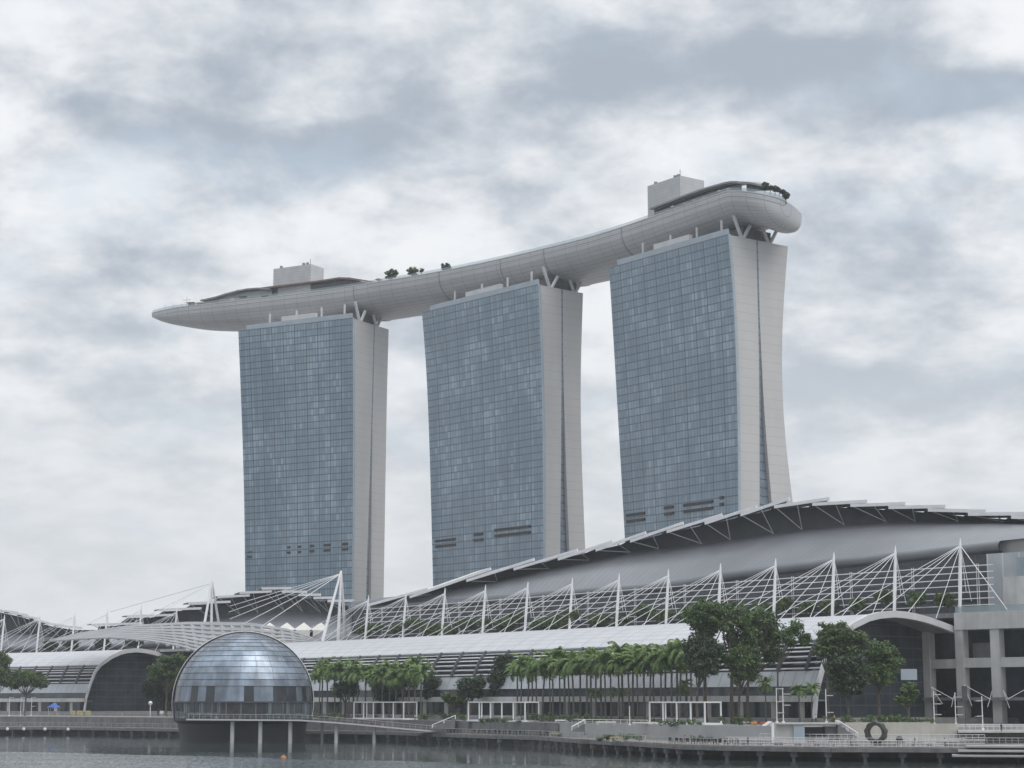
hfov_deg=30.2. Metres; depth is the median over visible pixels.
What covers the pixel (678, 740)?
railing
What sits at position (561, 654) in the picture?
palm tree
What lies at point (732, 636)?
tree
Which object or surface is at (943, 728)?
retaining wall
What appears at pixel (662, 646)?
palm tree
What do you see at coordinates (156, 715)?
railing
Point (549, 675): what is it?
palm tree
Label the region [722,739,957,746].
railing
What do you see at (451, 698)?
bush
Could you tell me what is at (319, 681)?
palm tree
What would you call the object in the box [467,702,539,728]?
frame pavilion
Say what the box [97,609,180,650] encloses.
cable mast
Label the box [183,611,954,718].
waterfront arcade
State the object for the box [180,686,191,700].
window pane
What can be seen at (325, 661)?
palm tree
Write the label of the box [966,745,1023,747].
landing step
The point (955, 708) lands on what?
lamp post
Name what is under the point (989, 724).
railing
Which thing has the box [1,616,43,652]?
cable mast
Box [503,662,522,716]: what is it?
palm tree
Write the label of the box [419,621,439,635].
terrace tree
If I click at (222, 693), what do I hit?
window pane
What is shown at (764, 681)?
palm tree
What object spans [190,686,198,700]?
open window
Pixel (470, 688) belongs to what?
tree
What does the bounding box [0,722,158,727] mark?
railing
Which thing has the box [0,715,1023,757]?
terrace
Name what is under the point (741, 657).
tree
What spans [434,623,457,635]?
terrace tree
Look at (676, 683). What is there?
palm tree
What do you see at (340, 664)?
palm tree
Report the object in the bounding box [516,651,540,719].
palm tree
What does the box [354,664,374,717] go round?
palm tree
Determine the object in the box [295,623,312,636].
white tent
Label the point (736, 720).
hedge
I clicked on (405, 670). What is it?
palm tree
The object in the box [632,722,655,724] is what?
bench
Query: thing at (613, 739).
hedge
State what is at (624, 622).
terrace tree
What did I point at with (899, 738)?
stone ball
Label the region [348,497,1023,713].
convention hall
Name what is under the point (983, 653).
concrete podium
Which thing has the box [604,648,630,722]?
palm tree
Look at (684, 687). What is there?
palm tree
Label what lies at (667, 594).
cable mast
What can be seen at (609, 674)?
palm tree
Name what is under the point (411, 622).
terrace tree
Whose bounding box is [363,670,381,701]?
palm tree
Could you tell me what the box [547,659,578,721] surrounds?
palm tree
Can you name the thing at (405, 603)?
cable mast
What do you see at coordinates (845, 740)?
railing
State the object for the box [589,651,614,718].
palm tree
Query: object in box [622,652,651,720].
palm tree
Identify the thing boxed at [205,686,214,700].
open window
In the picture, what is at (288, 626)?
white tent
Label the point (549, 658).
palm tree
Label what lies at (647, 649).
palm tree
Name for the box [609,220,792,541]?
hotel tower
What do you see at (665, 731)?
retaining wall
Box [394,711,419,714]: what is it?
hedge
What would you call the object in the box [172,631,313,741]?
dome pavilion
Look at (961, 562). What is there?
cable mast
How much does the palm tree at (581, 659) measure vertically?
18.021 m
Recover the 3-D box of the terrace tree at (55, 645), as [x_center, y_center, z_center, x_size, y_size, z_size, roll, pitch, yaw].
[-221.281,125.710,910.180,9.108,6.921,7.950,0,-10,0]
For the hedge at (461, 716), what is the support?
on the terrace
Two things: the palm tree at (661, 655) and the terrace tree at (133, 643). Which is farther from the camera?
the terrace tree at (133, 643)
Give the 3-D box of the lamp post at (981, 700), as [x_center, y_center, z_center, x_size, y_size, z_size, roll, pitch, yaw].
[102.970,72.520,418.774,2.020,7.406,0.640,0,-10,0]
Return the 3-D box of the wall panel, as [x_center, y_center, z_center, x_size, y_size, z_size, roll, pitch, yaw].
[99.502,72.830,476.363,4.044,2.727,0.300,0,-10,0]
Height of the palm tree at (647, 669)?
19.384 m
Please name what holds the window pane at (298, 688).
in the dome pavilion at (244, 672)
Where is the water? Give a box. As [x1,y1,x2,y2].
[0,734,1023,767]
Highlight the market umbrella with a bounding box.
[47,703,60,715]
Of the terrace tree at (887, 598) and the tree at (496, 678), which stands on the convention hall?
the terrace tree at (887, 598)
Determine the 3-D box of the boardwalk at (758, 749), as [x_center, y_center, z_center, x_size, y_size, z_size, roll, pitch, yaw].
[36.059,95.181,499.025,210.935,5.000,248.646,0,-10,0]
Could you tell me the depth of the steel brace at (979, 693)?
445.96 m
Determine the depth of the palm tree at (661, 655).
496.33 m
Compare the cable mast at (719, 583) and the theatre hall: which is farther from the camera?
the theatre hall
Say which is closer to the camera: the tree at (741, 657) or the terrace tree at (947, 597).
the tree at (741, 657)
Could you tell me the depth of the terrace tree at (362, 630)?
744.17 m
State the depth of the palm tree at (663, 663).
499.29 m
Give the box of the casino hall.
[0,609,191,709]
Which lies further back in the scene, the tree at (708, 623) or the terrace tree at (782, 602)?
the terrace tree at (782, 602)
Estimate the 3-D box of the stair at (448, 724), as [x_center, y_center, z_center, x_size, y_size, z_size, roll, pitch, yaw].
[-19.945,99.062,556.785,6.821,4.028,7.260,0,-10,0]
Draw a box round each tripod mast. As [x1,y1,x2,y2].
[111,581,219,642]
[229,571,346,640]
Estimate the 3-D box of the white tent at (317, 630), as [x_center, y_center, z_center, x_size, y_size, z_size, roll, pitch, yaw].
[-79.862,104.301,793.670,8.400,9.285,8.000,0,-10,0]
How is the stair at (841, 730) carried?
on the deck step at (919, 740)
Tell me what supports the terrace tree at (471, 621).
on the convention hall
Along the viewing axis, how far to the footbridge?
559.83 m
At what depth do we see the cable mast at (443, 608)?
697.82 m
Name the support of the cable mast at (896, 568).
on the waterfront arcade at (452, 659)
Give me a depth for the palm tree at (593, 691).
524.00 m
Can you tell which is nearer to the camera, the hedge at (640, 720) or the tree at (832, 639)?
the tree at (832, 639)
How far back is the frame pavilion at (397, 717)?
602.70 m
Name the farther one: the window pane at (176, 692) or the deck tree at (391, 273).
the deck tree at (391, 273)
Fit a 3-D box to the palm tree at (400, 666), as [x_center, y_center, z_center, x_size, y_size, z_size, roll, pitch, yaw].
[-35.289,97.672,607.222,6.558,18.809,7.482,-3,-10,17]
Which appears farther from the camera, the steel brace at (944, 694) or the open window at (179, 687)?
the open window at (179, 687)
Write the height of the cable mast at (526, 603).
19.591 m
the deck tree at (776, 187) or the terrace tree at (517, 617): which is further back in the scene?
the deck tree at (776, 187)
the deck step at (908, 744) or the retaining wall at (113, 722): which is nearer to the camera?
the deck step at (908, 744)
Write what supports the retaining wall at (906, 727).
on the deck step at (908, 744)
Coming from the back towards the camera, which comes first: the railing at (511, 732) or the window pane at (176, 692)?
the window pane at (176, 692)
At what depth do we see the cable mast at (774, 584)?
558.36 m
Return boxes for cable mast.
[0,615,8,649]
[1,614,79,652]
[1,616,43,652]
[29,610,111,651]
[61,606,143,651]
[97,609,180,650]
[301,595,372,640]
[314,593,412,641]
[350,590,451,639]
[388,585,492,637]
[428,583,534,635]
[469,577,580,633]
[512,573,627,631]
[559,569,676,628]
[606,563,727,626]
[659,558,785,623]
[745,553,843,617]
[778,545,905,617]
[833,538,1007,617]
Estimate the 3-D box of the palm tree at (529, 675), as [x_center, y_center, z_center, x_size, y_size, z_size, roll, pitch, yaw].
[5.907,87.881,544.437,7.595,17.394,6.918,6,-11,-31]
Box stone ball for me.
[896,736,902,742]
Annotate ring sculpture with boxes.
[864,721,887,742]
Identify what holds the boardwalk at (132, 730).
in the water
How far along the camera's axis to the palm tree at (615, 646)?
517.89 m
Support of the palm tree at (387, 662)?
on the terrace
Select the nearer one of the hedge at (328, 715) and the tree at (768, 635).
the tree at (768, 635)
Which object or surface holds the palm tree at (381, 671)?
on the terrace
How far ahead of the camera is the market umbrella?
762.64 m
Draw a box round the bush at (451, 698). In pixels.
[440,692,467,713]
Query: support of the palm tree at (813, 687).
on the terrace
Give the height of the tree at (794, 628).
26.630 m
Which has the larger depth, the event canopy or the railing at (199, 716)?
the event canopy
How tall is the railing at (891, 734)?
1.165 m
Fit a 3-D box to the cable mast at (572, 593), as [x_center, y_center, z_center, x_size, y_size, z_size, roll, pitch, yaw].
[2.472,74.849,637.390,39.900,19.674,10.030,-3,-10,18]
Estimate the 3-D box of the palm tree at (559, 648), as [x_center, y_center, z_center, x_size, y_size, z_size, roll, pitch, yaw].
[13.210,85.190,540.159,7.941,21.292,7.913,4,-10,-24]
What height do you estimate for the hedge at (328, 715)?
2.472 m
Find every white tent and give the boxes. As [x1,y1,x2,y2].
[279,623,295,638]
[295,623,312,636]
[312,623,324,635]
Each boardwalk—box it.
[0,726,178,736]
[305,730,1023,762]
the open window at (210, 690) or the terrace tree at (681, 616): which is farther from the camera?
the terrace tree at (681, 616)
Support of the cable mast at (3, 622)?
on the waterfront arcade at (105, 680)
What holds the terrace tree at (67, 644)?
on the theatre hall
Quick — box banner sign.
[962,686,967,725]
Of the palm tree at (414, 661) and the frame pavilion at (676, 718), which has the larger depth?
the palm tree at (414, 661)
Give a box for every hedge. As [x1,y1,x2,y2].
[271,712,310,717]
[312,712,343,718]
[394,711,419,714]
[416,712,452,719]
[452,713,465,720]
[478,717,521,722]
[526,712,557,721]
[560,713,589,721]
[586,716,607,722]
[596,734,641,741]
[630,717,651,723]
[658,719,702,726]
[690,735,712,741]
[716,715,753,724]
[823,714,911,721]
[907,717,934,722]
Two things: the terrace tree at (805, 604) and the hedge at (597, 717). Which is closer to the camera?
the hedge at (597, 717)
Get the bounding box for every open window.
[177,686,181,700]
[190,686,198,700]
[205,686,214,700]
[244,686,253,700]
[273,686,296,700]
[301,686,306,700]
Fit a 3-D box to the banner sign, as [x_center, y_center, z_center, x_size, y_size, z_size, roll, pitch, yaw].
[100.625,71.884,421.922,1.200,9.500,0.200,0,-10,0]
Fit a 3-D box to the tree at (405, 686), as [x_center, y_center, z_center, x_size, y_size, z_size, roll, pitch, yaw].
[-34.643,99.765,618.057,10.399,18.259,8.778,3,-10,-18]
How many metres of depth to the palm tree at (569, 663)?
528.92 m
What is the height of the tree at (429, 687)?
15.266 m
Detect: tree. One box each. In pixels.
[0,650,14,691]
[7,669,50,715]
[41,639,58,650]
[61,640,79,649]
[93,639,111,648]
[123,640,142,647]
[140,676,182,714]
[146,652,187,715]
[309,667,326,716]
[310,664,330,715]
[315,656,336,715]
[321,661,343,718]
[326,660,349,718]
[329,680,361,718]
[340,667,360,717]
[341,657,362,717]
[345,662,367,717]
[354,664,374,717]
[356,622,371,635]
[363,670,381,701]
[365,664,383,717]
[368,622,384,631]
[370,666,391,714]
[370,684,401,713]
[380,659,398,717]
[383,669,407,714]
[384,268,398,278]
[387,624,401,637]
[392,660,410,717]
[393,667,417,701]
[396,667,418,717]
[402,617,424,636]
[402,655,428,717]
[405,662,436,719]
[406,266,418,275]
[417,671,441,713]
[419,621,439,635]
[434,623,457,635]
[441,263,450,269]
[453,674,487,714]
[456,618,478,633]
[477,617,493,632]
[483,651,517,695]
[493,617,516,631]
[503,610,529,630]
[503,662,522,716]
[511,653,534,719]
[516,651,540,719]
[520,660,542,719]
[526,662,546,715]
[529,618,546,630]
[530,658,556,721]
[535,656,556,721]
[538,650,562,721]
[542,613,568,629]
[547,646,567,721]
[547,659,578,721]
[554,650,577,721]
[556,650,586,721]
[561,606,580,628]
[566,652,589,720]
[571,656,602,714]
[578,647,594,718]
[578,647,609,716]
[586,612,609,627]
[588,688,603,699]
[589,649,612,720]
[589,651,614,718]
[597,653,617,720]
[602,641,634,722]
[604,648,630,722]
[610,615,631,626]
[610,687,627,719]
[612,653,640,722]
[618,644,646,719]
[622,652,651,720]
[627,643,655,721]
[631,603,656,622]
[636,648,661,709]
[641,651,662,721]
[647,644,674,720]
[649,609,676,623]
[649,645,675,720]
[655,641,688,717]
[663,645,684,719]
[667,638,686,718]
[674,647,692,719]
[675,660,688,720]
[675,678,693,718]
[676,605,691,622]
[680,634,727,718]
[683,597,733,722]
[720,645,765,724]
[721,601,762,723]
[732,601,749,612]
[740,605,786,723]
[750,601,775,613]
[755,676,774,721]
[772,185,780,194]
[776,597,795,617]
[777,618,811,717]
[790,683,809,722]
[796,601,816,616]
[802,681,821,722]
[811,620,869,718]
[819,599,839,615]
[824,653,872,721]
[848,597,869,614]
[861,638,906,721]
[872,589,896,610]
[893,681,919,721]
[905,590,926,612]
[933,591,957,612]
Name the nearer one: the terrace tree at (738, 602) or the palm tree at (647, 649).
the palm tree at (647, 649)
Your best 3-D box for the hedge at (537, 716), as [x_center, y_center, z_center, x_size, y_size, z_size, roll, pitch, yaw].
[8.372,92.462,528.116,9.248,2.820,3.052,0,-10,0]
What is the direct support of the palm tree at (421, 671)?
on the terrace
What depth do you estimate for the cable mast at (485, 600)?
677.10 m
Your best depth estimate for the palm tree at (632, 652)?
514.15 m
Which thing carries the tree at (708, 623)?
on the terrace
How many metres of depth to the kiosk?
406.94 m
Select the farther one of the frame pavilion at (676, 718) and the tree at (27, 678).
the tree at (27, 678)
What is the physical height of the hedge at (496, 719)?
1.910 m
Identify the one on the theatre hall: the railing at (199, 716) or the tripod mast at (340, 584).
the tripod mast at (340, 584)
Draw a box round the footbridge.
[186,719,437,742]
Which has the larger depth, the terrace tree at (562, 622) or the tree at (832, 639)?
the terrace tree at (562, 622)
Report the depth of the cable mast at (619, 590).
615.93 m
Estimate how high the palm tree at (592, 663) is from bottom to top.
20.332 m
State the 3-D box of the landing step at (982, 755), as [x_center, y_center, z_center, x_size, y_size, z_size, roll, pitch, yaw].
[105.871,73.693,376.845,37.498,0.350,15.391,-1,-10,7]
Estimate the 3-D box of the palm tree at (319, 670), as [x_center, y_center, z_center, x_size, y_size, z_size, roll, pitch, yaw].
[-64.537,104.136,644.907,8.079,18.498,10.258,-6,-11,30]
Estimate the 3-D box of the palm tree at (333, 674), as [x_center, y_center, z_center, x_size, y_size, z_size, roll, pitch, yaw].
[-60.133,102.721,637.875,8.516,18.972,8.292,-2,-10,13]
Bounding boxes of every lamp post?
[776,688,783,722]
[782,689,790,722]
[825,689,833,722]
[933,691,941,723]
[954,692,962,723]
[975,696,983,729]
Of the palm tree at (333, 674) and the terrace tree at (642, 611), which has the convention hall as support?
the terrace tree at (642, 611)
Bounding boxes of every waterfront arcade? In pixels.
[0,648,164,711]
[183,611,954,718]
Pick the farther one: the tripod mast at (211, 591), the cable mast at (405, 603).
the tripod mast at (211, 591)
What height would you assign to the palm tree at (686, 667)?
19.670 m
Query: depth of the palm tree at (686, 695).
496.22 m
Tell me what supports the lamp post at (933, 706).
on the terrace
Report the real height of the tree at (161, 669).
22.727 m
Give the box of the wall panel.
[901,669,916,679]
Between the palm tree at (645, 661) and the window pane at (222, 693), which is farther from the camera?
the window pane at (222, 693)
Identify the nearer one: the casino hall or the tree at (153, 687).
the tree at (153, 687)
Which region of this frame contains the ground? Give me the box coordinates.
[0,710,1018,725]
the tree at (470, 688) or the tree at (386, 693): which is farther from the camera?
the tree at (386, 693)
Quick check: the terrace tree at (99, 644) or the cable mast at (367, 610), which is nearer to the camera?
the cable mast at (367, 610)
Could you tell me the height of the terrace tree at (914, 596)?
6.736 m
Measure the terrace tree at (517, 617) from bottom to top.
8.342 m
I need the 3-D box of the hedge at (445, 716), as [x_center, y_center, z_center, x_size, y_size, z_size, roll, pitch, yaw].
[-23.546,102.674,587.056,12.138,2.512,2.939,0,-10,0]
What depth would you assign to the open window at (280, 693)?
577.30 m
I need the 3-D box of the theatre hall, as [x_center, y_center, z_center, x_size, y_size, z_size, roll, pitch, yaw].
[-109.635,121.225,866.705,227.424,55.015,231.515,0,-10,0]
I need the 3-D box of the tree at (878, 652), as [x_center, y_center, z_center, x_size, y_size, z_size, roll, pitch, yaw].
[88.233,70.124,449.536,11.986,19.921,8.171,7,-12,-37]
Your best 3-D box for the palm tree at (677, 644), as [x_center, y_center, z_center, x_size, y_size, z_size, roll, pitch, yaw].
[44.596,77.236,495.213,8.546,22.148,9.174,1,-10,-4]
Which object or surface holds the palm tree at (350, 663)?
on the terrace
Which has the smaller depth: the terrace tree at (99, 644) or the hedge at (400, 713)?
the hedge at (400, 713)
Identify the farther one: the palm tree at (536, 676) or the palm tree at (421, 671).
the palm tree at (421, 671)
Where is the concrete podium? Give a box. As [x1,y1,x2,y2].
[922,538,1023,723]
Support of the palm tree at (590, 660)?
on the terrace
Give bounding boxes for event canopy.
[49,622,320,652]
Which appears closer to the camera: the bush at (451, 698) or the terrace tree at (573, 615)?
the bush at (451, 698)
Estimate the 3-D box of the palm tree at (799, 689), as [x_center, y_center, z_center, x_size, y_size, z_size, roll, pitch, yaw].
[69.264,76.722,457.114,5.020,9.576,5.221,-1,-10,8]
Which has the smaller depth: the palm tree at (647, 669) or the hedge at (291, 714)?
the palm tree at (647, 669)
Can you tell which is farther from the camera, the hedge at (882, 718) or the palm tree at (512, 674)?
the palm tree at (512, 674)
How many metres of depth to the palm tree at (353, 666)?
625.42 m
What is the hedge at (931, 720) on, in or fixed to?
on the terrace
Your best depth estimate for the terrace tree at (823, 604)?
541.89 m
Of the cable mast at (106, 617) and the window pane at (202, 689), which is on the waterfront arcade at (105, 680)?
the cable mast at (106, 617)
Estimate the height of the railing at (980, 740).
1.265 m
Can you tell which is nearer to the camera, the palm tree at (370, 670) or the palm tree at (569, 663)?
the palm tree at (569, 663)
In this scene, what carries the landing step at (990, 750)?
on the boardwalk at (758, 749)
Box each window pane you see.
[174,686,177,700]
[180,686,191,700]
[197,686,206,700]
[214,686,243,700]
[254,686,272,700]
[296,686,302,700]
[306,686,309,700]
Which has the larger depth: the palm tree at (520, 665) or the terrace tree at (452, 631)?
the terrace tree at (452, 631)
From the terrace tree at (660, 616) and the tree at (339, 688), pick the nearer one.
the terrace tree at (660, 616)
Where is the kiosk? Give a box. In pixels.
[771,723,841,742]
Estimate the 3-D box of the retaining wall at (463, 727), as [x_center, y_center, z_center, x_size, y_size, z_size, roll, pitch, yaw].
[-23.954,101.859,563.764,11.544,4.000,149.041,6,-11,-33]
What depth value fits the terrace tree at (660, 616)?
597.22 m
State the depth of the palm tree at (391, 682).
605.72 m
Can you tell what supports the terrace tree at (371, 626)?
on the convention hall
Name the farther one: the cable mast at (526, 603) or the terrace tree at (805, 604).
the cable mast at (526, 603)
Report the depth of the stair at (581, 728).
462.51 m
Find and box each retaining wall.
[0,717,177,727]
[306,719,557,736]
[560,722,770,741]
[845,722,930,738]
[931,724,957,737]
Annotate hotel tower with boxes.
[238,305,388,605]
[422,271,584,585]
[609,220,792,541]
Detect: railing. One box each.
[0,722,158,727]
[5,713,172,717]
[188,714,432,730]
[444,728,559,736]
[560,732,717,744]
[574,719,647,723]
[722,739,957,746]
[728,737,964,743]
[760,733,984,739]
[958,724,1023,729]
[961,737,1018,743]
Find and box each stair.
[432,715,455,728]
[571,719,584,731]
[835,720,857,738]
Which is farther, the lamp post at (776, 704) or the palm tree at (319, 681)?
the palm tree at (319, 681)
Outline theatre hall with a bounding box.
[61,587,451,689]
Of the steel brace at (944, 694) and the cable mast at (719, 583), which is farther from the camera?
the cable mast at (719, 583)
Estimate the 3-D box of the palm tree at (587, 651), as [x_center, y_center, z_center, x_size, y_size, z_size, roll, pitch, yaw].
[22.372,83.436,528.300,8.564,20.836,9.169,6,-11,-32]
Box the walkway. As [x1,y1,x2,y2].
[958,730,1023,732]
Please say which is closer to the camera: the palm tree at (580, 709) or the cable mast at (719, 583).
the palm tree at (580, 709)
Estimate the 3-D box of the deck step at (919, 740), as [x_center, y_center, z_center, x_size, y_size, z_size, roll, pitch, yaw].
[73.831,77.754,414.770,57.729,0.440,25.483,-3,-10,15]
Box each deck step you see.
[728,738,984,742]
[728,741,984,745]
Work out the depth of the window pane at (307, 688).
587.68 m
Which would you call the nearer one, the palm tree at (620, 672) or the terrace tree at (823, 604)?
the palm tree at (620, 672)
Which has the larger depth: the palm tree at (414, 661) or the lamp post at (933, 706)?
the palm tree at (414, 661)
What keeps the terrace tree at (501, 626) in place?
on the convention hall
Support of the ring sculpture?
on the deck step at (908, 744)
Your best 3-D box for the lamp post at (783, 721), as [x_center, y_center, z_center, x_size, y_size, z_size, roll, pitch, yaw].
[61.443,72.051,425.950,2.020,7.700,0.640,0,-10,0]
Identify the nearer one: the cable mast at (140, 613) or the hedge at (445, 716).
the hedge at (445, 716)
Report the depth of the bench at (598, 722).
458.84 m
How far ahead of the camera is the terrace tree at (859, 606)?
533.76 m
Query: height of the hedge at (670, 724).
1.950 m
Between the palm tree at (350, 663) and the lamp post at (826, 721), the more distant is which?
the palm tree at (350, 663)
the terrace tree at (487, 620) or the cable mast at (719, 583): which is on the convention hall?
the terrace tree at (487, 620)
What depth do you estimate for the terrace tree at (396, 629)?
724.52 m
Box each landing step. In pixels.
[952,753,1023,756]
[958,750,1023,751]
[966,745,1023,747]
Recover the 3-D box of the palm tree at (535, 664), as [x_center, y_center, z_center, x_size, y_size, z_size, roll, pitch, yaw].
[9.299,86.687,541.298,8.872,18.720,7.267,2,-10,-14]
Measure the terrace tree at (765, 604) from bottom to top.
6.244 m
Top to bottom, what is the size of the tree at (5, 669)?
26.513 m
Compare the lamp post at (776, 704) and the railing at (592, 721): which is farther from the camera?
the railing at (592, 721)
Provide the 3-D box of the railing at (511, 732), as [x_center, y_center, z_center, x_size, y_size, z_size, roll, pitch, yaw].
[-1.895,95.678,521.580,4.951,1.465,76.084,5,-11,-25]
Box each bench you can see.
[596,721,615,724]
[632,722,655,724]
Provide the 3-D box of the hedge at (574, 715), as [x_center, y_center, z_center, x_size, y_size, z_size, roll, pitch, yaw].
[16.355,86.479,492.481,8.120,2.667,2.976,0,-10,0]
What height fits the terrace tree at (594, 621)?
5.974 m
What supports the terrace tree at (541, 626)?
on the convention hall
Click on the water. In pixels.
(56, 751)
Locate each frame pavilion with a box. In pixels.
[353,702,417,719]
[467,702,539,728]
[648,701,722,724]
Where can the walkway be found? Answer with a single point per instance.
(990, 731)
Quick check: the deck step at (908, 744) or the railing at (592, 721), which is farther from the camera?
the railing at (592, 721)
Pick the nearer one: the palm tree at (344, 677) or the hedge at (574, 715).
the hedge at (574, 715)
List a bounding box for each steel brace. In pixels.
[931,687,955,706]
[964,685,991,706]
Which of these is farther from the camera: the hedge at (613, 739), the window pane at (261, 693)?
the window pane at (261, 693)
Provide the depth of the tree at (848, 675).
439.10 m
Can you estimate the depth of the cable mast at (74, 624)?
896.50 m
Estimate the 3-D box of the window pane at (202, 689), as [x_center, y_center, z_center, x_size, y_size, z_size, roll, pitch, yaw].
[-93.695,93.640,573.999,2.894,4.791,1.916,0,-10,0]
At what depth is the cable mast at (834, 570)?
539.86 m
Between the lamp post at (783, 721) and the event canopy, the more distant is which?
the event canopy
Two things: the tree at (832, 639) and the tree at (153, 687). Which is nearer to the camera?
the tree at (832, 639)
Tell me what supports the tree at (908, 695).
on the terrace

